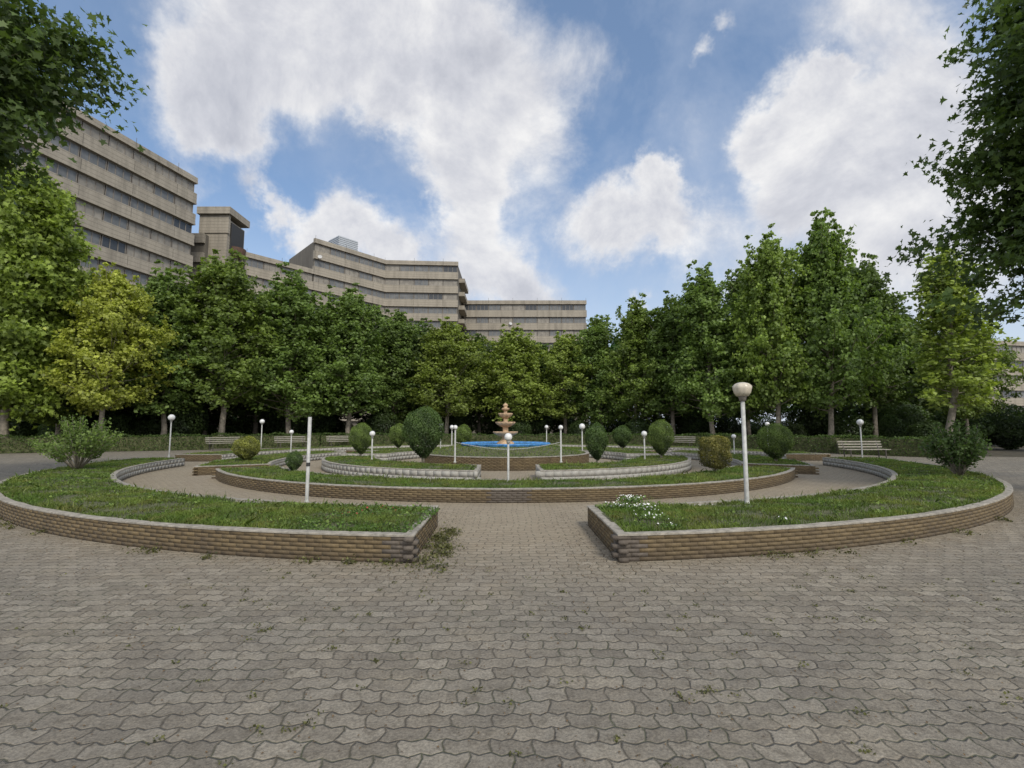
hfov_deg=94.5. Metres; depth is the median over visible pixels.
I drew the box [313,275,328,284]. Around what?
window
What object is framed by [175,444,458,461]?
raised bed
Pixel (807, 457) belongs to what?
raised bed
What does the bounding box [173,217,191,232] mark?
window
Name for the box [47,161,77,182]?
window
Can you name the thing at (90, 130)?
window
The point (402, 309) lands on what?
window
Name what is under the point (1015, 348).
window
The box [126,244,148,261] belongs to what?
window
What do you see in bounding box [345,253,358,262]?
window
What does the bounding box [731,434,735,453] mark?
street lamp
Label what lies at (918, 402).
plane tree
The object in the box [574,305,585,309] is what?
window
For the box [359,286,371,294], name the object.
window
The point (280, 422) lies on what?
undergrowth bush
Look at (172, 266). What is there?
window
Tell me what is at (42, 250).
plane tree
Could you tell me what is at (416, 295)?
window
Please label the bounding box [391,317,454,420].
plane tree
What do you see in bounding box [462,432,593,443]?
clipped hedge
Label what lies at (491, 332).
window
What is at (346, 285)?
window
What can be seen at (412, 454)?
raised bed
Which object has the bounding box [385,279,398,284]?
window
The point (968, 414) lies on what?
plane tree
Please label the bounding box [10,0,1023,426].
sky
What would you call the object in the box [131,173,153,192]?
window
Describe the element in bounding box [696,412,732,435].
undergrowth bush
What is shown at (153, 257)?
window
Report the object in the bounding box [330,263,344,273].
window
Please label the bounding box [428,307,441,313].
window
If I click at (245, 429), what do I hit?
undergrowth bush
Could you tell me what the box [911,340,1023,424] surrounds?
apartment block
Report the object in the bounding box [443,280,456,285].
window
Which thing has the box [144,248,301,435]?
plane tree
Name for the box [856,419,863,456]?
street lamp
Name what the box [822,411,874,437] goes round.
undergrowth bush
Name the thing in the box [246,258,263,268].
window
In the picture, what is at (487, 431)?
undergrowth bush
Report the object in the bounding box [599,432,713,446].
clipped hedge
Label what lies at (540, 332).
window
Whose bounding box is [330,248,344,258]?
window
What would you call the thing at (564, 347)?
plane tree
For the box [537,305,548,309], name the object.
window
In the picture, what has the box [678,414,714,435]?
undergrowth bush
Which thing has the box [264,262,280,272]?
window
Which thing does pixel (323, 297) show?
window
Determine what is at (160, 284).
plane tree
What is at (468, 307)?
window
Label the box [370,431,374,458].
street lamp
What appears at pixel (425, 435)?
clipped shrub
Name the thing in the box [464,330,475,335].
window
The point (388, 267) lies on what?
window
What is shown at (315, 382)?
plane tree
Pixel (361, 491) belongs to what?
raised bed
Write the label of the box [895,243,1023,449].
plane tree
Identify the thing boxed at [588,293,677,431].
plane tree
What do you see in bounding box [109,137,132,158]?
window
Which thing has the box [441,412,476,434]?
undergrowth bush
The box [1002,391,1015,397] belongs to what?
window
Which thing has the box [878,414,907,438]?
undergrowth bush
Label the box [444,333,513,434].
plane tree
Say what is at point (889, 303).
plane tree
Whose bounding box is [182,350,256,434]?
plane tree
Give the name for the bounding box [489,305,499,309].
window
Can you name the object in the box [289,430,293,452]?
street lamp
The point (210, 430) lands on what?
undergrowth bush
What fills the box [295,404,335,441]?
undergrowth bush
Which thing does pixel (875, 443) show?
park bench
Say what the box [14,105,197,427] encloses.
apartment block
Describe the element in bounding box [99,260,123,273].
window
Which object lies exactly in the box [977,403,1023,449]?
undergrowth bush
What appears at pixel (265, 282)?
window
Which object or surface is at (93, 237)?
window
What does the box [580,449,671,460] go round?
raised bed
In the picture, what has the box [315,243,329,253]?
window
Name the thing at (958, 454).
leafy shrub
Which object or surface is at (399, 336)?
plane tree
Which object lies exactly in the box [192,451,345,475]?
raised bed
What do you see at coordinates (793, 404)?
plane tree
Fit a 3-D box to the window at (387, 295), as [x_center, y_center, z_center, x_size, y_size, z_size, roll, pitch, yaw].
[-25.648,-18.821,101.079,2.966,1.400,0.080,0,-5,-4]
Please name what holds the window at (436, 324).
in the apartment block at (417, 291)
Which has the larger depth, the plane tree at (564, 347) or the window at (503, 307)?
the window at (503, 307)
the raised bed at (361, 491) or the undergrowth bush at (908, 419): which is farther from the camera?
the undergrowth bush at (908, 419)
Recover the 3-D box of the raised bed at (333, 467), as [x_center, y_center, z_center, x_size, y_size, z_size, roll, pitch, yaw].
[-4.147,2.716,15.468,8.980,0.370,2.918,-5,-7,44]
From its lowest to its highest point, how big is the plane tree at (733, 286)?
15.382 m
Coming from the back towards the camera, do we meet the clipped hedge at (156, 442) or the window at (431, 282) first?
the window at (431, 282)
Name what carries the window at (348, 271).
in the apartment block at (417, 291)
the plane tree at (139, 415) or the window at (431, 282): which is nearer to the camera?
the plane tree at (139, 415)
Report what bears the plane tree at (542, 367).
on the ground at (996, 451)
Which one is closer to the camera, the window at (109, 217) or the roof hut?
the window at (109, 217)
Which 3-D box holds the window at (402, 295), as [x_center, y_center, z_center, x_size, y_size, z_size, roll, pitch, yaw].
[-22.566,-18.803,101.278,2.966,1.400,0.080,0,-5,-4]
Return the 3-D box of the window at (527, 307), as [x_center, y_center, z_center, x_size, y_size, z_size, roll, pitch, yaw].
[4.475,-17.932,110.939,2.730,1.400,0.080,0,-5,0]
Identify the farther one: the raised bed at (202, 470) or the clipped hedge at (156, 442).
the clipped hedge at (156, 442)
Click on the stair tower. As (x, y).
(220, 226)
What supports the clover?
on the raised bed at (327, 545)
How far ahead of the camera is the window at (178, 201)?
66.05 m
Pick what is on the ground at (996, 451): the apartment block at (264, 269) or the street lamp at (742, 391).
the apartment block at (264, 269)
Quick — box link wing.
[189,233,208,300]
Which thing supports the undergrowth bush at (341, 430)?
on the ground at (996, 451)
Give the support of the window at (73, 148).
in the apartment block at (139, 215)
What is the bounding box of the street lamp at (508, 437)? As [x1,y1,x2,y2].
[504,433,511,480]
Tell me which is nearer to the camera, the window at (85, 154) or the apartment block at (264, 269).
the window at (85, 154)
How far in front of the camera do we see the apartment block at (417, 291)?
100.82 m
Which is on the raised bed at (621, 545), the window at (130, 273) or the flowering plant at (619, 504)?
the flowering plant at (619, 504)
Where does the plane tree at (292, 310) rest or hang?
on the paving
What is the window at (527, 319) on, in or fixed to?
in the apartment block at (545, 321)
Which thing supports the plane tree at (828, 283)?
on the paving
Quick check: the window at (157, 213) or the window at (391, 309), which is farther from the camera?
the window at (391, 309)
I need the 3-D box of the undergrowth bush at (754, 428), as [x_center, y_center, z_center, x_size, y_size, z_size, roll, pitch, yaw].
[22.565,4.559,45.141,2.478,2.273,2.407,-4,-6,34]
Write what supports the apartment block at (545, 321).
on the ground at (996, 451)
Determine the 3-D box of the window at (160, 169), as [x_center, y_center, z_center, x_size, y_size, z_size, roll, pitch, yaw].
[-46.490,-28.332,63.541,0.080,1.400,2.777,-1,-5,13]
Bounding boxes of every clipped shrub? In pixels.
[230,436,260,459]
[348,422,371,455]
[388,423,406,449]
[401,406,444,462]
[456,424,471,442]
[585,422,608,461]
[612,425,632,448]
[647,419,674,457]
[697,435,732,470]
[756,423,795,461]
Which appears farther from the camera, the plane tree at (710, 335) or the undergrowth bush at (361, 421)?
the undergrowth bush at (361, 421)
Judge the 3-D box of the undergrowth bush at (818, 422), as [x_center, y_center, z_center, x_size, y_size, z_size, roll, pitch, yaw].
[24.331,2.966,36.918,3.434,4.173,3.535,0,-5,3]
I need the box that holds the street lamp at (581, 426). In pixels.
[579,424,584,450]
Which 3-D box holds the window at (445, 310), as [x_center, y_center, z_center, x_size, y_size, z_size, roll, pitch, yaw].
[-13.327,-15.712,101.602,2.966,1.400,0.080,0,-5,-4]
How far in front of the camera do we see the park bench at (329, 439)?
34.08 m
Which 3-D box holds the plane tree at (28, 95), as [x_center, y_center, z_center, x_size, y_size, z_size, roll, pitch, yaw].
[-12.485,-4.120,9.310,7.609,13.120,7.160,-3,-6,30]
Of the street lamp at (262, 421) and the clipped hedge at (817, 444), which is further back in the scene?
the clipped hedge at (817, 444)
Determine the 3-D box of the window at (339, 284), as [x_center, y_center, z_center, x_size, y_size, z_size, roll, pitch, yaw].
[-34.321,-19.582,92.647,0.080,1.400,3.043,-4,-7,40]
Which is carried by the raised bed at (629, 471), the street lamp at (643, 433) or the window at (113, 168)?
the street lamp at (643, 433)
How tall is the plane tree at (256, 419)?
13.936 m
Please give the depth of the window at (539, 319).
110.69 m
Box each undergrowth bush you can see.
[9,417,50,437]
[36,422,64,437]
[75,409,132,432]
[90,410,137,436]
[123,409,150,435]
[129,418,175,436]
[149,398,208,436]
[205,413,236,438]
[229,417,247,435]
[235,407,275,435]
[266,408,307,434]
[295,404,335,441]
[321,416,342,434]
[330,421,352,434]
[357,417,381,434]
[366,409,401,434]
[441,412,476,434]
[474,419,495,434]
[488,419,502,434]
[508,417,531,434]
[522,409,553,434]
[550,417,578,434]
[567,420,591,434]
[592,417,617,434]
[612,419,632,430]
[623,418,649,433]
[640,415,664,433]
[664,415,684,434]
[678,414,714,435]
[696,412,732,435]
[717,417,741,435]
[737,421,761,434]
[753,415,781,433]
[772,420,806,436]
[785,404,826,435]
[799,402,848,437]
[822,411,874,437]
[852,406,879,437]
[877,400,929,436]
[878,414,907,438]
[907,419,944,438]
[928,411,996,441]
[929,409,959,429]
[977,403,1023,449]
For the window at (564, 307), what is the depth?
110.93 m
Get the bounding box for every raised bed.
[0,458,438,562]
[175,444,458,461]
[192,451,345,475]
[212,465,797,502]
[321,456,480,478]
[341,449,420,460]
[345,447,655,452]
[424,445,588,470]
[535,456,690,478]
[555,444,830,460]
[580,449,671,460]
[587,457,1013,562]
[666,450,818,474]
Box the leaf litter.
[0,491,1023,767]
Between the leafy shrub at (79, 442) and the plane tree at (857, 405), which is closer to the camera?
the leafy shrub at (79, 442)
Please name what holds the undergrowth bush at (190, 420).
on the ground at (996, 451)
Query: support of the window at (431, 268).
in the apartment block at (417, 291)
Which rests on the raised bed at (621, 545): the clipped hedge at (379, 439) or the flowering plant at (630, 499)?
the flowering plant at (630, 499)
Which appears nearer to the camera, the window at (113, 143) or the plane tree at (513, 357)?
the plane tree at (513, 357)
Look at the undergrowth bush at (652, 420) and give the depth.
42.46 m
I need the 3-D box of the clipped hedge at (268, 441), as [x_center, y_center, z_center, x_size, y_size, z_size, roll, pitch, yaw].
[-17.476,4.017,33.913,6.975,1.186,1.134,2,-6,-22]
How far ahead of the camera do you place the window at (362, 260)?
98.06 m
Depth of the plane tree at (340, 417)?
50.32 m
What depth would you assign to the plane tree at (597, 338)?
41.35 m
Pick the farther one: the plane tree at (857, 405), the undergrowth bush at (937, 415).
the plane tree at (857, 405)
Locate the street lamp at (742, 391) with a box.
[732,382,751,503]
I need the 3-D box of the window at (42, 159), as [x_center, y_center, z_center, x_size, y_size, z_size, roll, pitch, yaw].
[-49.855,-23.522,48.961,0.080,1.400,2.777,-1,-5,13]
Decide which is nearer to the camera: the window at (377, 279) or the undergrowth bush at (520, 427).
the undergrowth bush at (520, 427)
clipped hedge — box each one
[0,433,87,453]
[98,433,211,451]
[211,432,319,448]
[320,432,457,446]
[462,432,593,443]
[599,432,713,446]
[714,432,841,453]
[839,434,941,456]
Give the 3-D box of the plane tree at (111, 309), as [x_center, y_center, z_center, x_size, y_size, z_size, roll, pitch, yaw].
[-24.714,-1.754,29.349,6.625,11.990,7.466,-1,-5,12]
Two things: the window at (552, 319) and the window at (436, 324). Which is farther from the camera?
the window at (552, 319)
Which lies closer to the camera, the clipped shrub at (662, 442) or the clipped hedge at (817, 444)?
the clipped shrub at (662, 442)
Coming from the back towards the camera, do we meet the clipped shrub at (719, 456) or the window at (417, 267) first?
the window at (417, 267)
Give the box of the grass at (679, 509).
[0,443,1004,531]
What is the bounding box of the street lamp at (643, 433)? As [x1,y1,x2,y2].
[641,431,646,459]
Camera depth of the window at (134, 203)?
60.12 m
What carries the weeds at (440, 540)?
on the paving
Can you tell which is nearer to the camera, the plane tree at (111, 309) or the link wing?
the plane tree at (111, 309)
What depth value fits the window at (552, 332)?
110.39 m
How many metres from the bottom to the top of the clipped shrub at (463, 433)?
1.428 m
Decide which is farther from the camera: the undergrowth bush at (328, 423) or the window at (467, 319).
the window at (467, 319)
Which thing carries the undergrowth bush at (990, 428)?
on the ground at (996, 451)
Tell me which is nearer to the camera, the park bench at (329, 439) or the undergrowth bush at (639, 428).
the park bench at (329, 439)
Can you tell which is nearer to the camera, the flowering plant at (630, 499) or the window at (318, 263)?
the flowering plant at (630, 499)
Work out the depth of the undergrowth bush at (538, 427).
44.85 m
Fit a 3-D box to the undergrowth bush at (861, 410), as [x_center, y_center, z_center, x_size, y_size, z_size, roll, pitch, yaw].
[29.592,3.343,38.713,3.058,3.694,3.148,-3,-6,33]
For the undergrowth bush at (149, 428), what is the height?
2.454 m
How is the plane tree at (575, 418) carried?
on the ground at (996, 451)
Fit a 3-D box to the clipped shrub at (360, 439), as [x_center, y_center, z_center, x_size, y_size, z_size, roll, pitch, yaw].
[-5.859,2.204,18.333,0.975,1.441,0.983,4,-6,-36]
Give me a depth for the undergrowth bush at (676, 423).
46.56 m
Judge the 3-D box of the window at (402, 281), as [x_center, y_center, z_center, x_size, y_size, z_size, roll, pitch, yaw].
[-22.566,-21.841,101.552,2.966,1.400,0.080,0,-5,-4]
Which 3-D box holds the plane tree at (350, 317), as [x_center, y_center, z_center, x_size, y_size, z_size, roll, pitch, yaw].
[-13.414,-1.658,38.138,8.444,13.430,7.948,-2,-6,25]
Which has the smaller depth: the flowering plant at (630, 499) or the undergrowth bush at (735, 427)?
the flowering plant at (630, 499)
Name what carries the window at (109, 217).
in the apartment block at (139, 215)
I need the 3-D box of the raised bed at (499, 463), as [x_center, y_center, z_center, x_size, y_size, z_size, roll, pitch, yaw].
[-0.270,2.885,19.522,6.813,0.760,6.819,0,-5,0]
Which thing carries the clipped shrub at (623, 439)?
on the raised bed at (619, 456)
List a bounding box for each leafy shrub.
[25,413,123,469]
[917,418,994,475]
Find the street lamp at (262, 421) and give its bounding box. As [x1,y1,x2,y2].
[260,419,264,447]
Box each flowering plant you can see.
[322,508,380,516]
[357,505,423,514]
[595,500,636,509]
[615,494,651,503]
[622,502,665,511]
[625,512,679,522]
[655,522,684,529]
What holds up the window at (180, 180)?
in the apartment block at (139, 215)
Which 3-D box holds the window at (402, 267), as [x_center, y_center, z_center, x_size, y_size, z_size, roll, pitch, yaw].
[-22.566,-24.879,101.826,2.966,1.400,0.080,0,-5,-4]
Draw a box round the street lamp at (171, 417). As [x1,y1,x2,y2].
[168,414,174,456]
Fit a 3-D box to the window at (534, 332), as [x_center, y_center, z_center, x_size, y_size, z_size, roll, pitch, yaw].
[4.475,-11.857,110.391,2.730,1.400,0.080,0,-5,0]
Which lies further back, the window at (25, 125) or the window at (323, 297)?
the window at (323, 297)
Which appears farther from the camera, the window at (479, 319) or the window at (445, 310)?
the window at (479, 319)
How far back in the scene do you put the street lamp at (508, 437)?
10.53 m
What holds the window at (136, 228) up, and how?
in the apartment block at (139, 215)
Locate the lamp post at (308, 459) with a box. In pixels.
[305,417,311,501]
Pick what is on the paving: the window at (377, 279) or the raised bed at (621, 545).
the raised bed at (621, 545)
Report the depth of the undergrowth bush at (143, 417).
36.58 m
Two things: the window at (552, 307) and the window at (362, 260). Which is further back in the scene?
the window at (552, 307)
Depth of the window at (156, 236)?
62.64 m
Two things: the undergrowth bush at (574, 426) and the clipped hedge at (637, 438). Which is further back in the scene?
the undergrowth bush at (574, 426)
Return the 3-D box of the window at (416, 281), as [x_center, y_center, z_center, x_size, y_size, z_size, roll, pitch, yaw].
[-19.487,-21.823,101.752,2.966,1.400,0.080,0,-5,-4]
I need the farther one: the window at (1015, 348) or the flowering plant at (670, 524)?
the window at (1015, 348)
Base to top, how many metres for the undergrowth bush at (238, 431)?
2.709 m
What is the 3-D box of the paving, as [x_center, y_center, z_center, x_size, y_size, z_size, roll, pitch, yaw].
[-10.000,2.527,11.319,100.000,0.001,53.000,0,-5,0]
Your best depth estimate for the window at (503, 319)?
110.69 m
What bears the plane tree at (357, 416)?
on the ground at (996, 451)
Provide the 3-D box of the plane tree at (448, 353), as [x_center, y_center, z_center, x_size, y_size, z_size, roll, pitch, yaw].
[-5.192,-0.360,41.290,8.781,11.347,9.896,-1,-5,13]
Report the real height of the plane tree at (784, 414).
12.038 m
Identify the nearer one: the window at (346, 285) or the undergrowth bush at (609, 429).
the undergrowth bush at (609, 429)
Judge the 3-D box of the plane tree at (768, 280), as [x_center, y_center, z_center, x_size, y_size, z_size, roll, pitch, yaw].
[17.750,-3.318,32.595,6.084,15.789,6.464,1,-5,-13]
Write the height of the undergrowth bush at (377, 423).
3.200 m
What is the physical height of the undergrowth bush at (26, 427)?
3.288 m
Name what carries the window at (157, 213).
in the apartment block at (139, 215)
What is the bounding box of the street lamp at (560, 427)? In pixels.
[558,425,562,462]
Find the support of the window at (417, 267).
in the apartment block at (417, 291)
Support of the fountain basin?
on the raised bed at (499, 463)
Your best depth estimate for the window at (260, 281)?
81.54 m
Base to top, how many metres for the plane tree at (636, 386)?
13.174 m
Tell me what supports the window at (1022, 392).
in the apartment block at (1016, 347)
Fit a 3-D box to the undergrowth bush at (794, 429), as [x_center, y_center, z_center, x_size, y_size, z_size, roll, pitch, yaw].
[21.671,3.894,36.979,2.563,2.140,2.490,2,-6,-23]
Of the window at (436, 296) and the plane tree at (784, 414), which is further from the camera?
the window at (436, 296)
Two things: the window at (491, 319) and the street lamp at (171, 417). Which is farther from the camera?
the window at (491, 319)
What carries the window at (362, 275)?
in the apartment block at (417, 291)
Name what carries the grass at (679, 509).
on the raised bed at (807, 469)
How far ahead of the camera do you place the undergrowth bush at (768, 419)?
46.18 m
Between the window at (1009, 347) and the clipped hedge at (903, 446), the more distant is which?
the window at (1009, 347)
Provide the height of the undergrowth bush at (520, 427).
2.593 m
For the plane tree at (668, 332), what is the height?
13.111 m
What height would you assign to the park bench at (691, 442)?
0.860 m
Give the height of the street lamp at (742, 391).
1.995 m
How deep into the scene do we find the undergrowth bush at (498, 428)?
47.13 m
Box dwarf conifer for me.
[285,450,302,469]
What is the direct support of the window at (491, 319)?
in the apartment block at (545, 321)
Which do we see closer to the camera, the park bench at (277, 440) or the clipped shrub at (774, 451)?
the clipped shrub at (774, 451)
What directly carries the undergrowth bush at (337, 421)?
on the ground at (996, 451)
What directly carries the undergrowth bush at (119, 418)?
on the ground at (996, 451)
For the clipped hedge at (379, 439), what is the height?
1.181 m
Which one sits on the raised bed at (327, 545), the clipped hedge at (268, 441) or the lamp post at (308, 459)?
the lamp post at (308, 459)
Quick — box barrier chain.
[456,442,559,449]
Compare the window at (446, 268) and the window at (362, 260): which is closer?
the window at (362, 260)
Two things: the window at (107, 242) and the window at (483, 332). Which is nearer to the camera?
the window at (107, 242)
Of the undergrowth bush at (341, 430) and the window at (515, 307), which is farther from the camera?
the window at (515, 307)
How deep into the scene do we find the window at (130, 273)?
59.42 m
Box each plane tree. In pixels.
[0,0,149,214]
[0,151,105,437]
[9,314,121,436]
[34,262,193,430]
[65,340,181,433]
[97,259,230,436]
[99,382,196,424]
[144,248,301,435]
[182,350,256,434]
[208,262,340,432]
[214,291,301,435]
[277,304,359,442]
[293,283,394,434]
[322,364,365,419]
[351,308,395,419]
[356,309,423,424]
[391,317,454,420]
[402,316,500,433]
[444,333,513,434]
[470,323,556,429]
[512,342,563,425]
[523,330,623,433]
[562,314,633,426]
[568,378,605,423]
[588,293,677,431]
[597,337,639,424]
[613,315,662,417]
[631,290,725,434]
[648,260,766,434]
[659,310,719,427]
[712,266,783,435]
[722,223,823,434]
[727,382,767,420]
[750,270,901,412]
[755,389,800,419]
[774,207,919,437]
[815,252,938,438]
[840,386,917,415]
[844,306,947,423]
[883,0,1023,330]
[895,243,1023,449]
[922,315,1023,433]
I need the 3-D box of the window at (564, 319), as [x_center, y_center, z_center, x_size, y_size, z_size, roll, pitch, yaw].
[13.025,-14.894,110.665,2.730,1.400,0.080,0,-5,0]
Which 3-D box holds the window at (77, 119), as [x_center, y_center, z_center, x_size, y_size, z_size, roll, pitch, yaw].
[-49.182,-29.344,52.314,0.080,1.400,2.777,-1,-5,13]
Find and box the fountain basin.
[461,441,550,446]
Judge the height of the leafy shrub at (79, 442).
1.630 m
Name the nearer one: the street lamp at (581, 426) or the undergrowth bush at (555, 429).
the street lamp at (581, 426)
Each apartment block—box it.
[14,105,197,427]
[243,252,313,429]
[289,238,467,431]
[462,298,587,432]
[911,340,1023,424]
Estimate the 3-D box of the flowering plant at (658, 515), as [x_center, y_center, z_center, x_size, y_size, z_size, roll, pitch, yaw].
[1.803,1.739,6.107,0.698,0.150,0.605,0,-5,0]
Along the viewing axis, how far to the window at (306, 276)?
88.10 m
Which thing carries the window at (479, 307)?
in the apartment block at (545, 321)
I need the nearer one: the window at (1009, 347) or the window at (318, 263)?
the window at (318, 263)
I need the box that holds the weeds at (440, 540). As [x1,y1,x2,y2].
[0,516,1023,767]
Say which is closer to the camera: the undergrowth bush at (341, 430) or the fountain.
the fountain
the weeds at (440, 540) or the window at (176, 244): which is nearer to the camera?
the weeds at (440, 540)
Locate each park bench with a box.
[205,437,239,450]
[274,436,306,447]
[326,436,348,445]
[669,436,694,445]
[837,440,890,458]
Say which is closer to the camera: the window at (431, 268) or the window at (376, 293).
the window at (376, 293)
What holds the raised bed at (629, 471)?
on the paving
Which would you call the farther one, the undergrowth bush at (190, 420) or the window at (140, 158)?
the window at (140, 158)
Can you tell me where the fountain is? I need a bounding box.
[493,403,517,443]
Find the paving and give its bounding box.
[0,446,1023,767]
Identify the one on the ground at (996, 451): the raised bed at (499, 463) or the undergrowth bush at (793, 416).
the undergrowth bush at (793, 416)
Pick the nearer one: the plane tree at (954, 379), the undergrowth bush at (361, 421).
the plane tree at (954, 379)
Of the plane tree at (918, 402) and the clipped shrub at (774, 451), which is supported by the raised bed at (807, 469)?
the clipped shrub at (774, 451)
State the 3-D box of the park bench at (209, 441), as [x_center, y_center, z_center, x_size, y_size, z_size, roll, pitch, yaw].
[-18.484,3.821,30.441,0.626,0.860,2.150,-3,-6,31]
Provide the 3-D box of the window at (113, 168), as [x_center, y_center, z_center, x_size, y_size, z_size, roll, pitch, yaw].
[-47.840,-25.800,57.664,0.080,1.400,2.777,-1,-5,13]
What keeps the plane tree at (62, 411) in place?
on the ground at (996, 451)
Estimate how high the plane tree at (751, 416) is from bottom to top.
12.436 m
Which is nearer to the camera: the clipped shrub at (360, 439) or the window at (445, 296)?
the clipped shrub at (360, 439)
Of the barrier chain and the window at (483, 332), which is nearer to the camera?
the barrier chain
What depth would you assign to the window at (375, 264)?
100.43 m
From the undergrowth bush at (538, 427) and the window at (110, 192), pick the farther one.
the window at (110, 192)
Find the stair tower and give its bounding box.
[197,206,249,432]
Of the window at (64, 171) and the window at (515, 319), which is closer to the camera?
the window at (64, 171)
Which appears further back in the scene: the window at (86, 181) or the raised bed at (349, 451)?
the window at (86, 181)
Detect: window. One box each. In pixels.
[14,146,46,167]
[24,124,48,141]
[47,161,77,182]
[49,136,79,155]
[58,108,81,130]
[73,225,100,244]
[75,198,102,219]
[77,172,104,194]
[77,256,98,269]
[80,147,106,169]
[82,121,108,144]
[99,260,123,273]
[101,235,125,253]
[103,210,127,229]
[105,185,129,205]
[107,161,131,181]
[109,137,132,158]
[125,268,147,284]
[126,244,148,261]
[128,220,150,238]
[130,197,151,215]
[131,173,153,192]
[133,150,155,170]
[149,253,169,267]
[151,230,171,246]
[152,207,172,224]
[154,185,173,202]
[156,162,175,181]
[170,260,188,274]
[171,238,190,254]
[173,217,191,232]
[174,195,192,212]
[176,174,194,191]
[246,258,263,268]
[247,276,262,286]
[263,279,272,288]
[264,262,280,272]
[281,267,296,276]
[297,272,311,280]
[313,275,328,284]
[313,291,328,300]
[314,259,329,269]
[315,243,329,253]
[329,279,343,288]
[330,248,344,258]
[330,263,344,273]
[344,282,357,291]
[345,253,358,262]
[345,268,358,276]
[359,257,372,266]
[359,271,371,280]
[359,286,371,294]
[372,289,384,298]
[373,261,385,270]
[373,275,384,283]
[384,307,398,312]
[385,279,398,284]
[385,293,398,298]
[386,265,399,270]
[399,293,413,298]
[399,307,412,312]
[400,265,413,270]
[400,279,413,284]
[414,279,427,284]
[414,293,427,298]
[414,307,427,312]
[415,265,428,271]
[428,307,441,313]
[428,321,441,327]
[429,266,442,271]
[429,279,442,285]
[429,293,442,299]
[443,266,456,271]
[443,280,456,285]
[443,294,456,299]
[443,307,456,313]
[464,305,475,309]
[464,317,475,322]
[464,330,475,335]
[476,330,487,335]
[477,305,487,309]
[477,317,487,322]
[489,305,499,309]
[489,317,499,322]
[489,330,499,335]
[501,305,512,309]
[501,317,512,322]
[513,305,524,309]
[513,317,524,322]
[525,305,536,309]
[525,317,536,322]
[525,330,536,335]
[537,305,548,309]
[537,317,548,322]
[538,330,548,335]
[550,305,560,309]
[550,317,560,322]
[550,330,560,335]
[562,305,572,309]
[562,317,573,322]
[562,330,573,335]
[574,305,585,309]
[574,317,585,322]
[998,345,1011,352]
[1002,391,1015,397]
[1012,346,1023,352]
[1013,361,1023,367]
[1016,391,1023,397]
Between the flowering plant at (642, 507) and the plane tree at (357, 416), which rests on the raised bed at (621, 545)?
the flowering plant at (642, 507)
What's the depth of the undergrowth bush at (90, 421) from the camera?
33.60 m
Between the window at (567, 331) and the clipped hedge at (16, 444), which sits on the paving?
the clipped hedge at (16, 444)
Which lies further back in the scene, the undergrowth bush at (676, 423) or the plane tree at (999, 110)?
the undergrowth bush at (676, 423)
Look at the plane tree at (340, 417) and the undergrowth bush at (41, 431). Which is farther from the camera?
the plane tree at (340, 417)
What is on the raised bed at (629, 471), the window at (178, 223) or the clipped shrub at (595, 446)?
the clipped shrub at (595, 446)
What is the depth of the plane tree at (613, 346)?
52.80 m
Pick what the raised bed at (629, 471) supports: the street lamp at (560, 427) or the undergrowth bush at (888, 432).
the street lamp at (560, 427)
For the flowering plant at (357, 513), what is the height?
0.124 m
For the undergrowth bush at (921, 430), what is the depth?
30.90 m
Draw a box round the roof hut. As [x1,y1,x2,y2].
[328,236,357,250]
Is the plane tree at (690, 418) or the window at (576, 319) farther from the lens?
the window at (576, 319)
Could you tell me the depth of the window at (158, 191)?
63.18 m
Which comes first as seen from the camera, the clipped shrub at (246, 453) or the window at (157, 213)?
the clipped shrub at (246, 453)
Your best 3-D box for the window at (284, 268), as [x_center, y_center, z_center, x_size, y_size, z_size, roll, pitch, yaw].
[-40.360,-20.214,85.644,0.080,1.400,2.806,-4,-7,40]
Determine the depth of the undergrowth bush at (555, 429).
48.23 m
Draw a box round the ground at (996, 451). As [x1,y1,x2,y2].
[211,427,1023,456]
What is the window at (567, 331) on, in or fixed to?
in the apartment block at (545, 321)
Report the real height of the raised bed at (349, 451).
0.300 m
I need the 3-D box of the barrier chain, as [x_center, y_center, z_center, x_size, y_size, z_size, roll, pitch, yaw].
[-0.133,2.051,15.708,3.548,0.249,0.277,0,-5,0]
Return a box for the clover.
[201,501,439,532]
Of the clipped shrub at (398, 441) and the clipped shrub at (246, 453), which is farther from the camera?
the clipped shrub at (398, 441)
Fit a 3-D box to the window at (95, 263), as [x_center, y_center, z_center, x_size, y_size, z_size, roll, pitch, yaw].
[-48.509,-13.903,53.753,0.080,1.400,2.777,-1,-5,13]
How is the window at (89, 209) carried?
in the apartment block at (139, 215)
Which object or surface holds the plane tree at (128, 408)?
on the ground at (996, 451)
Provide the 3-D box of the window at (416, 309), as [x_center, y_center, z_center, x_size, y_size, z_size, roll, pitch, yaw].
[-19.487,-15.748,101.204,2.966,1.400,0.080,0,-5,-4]
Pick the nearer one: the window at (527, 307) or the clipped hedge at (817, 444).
the clipped hedge at (817, 444)

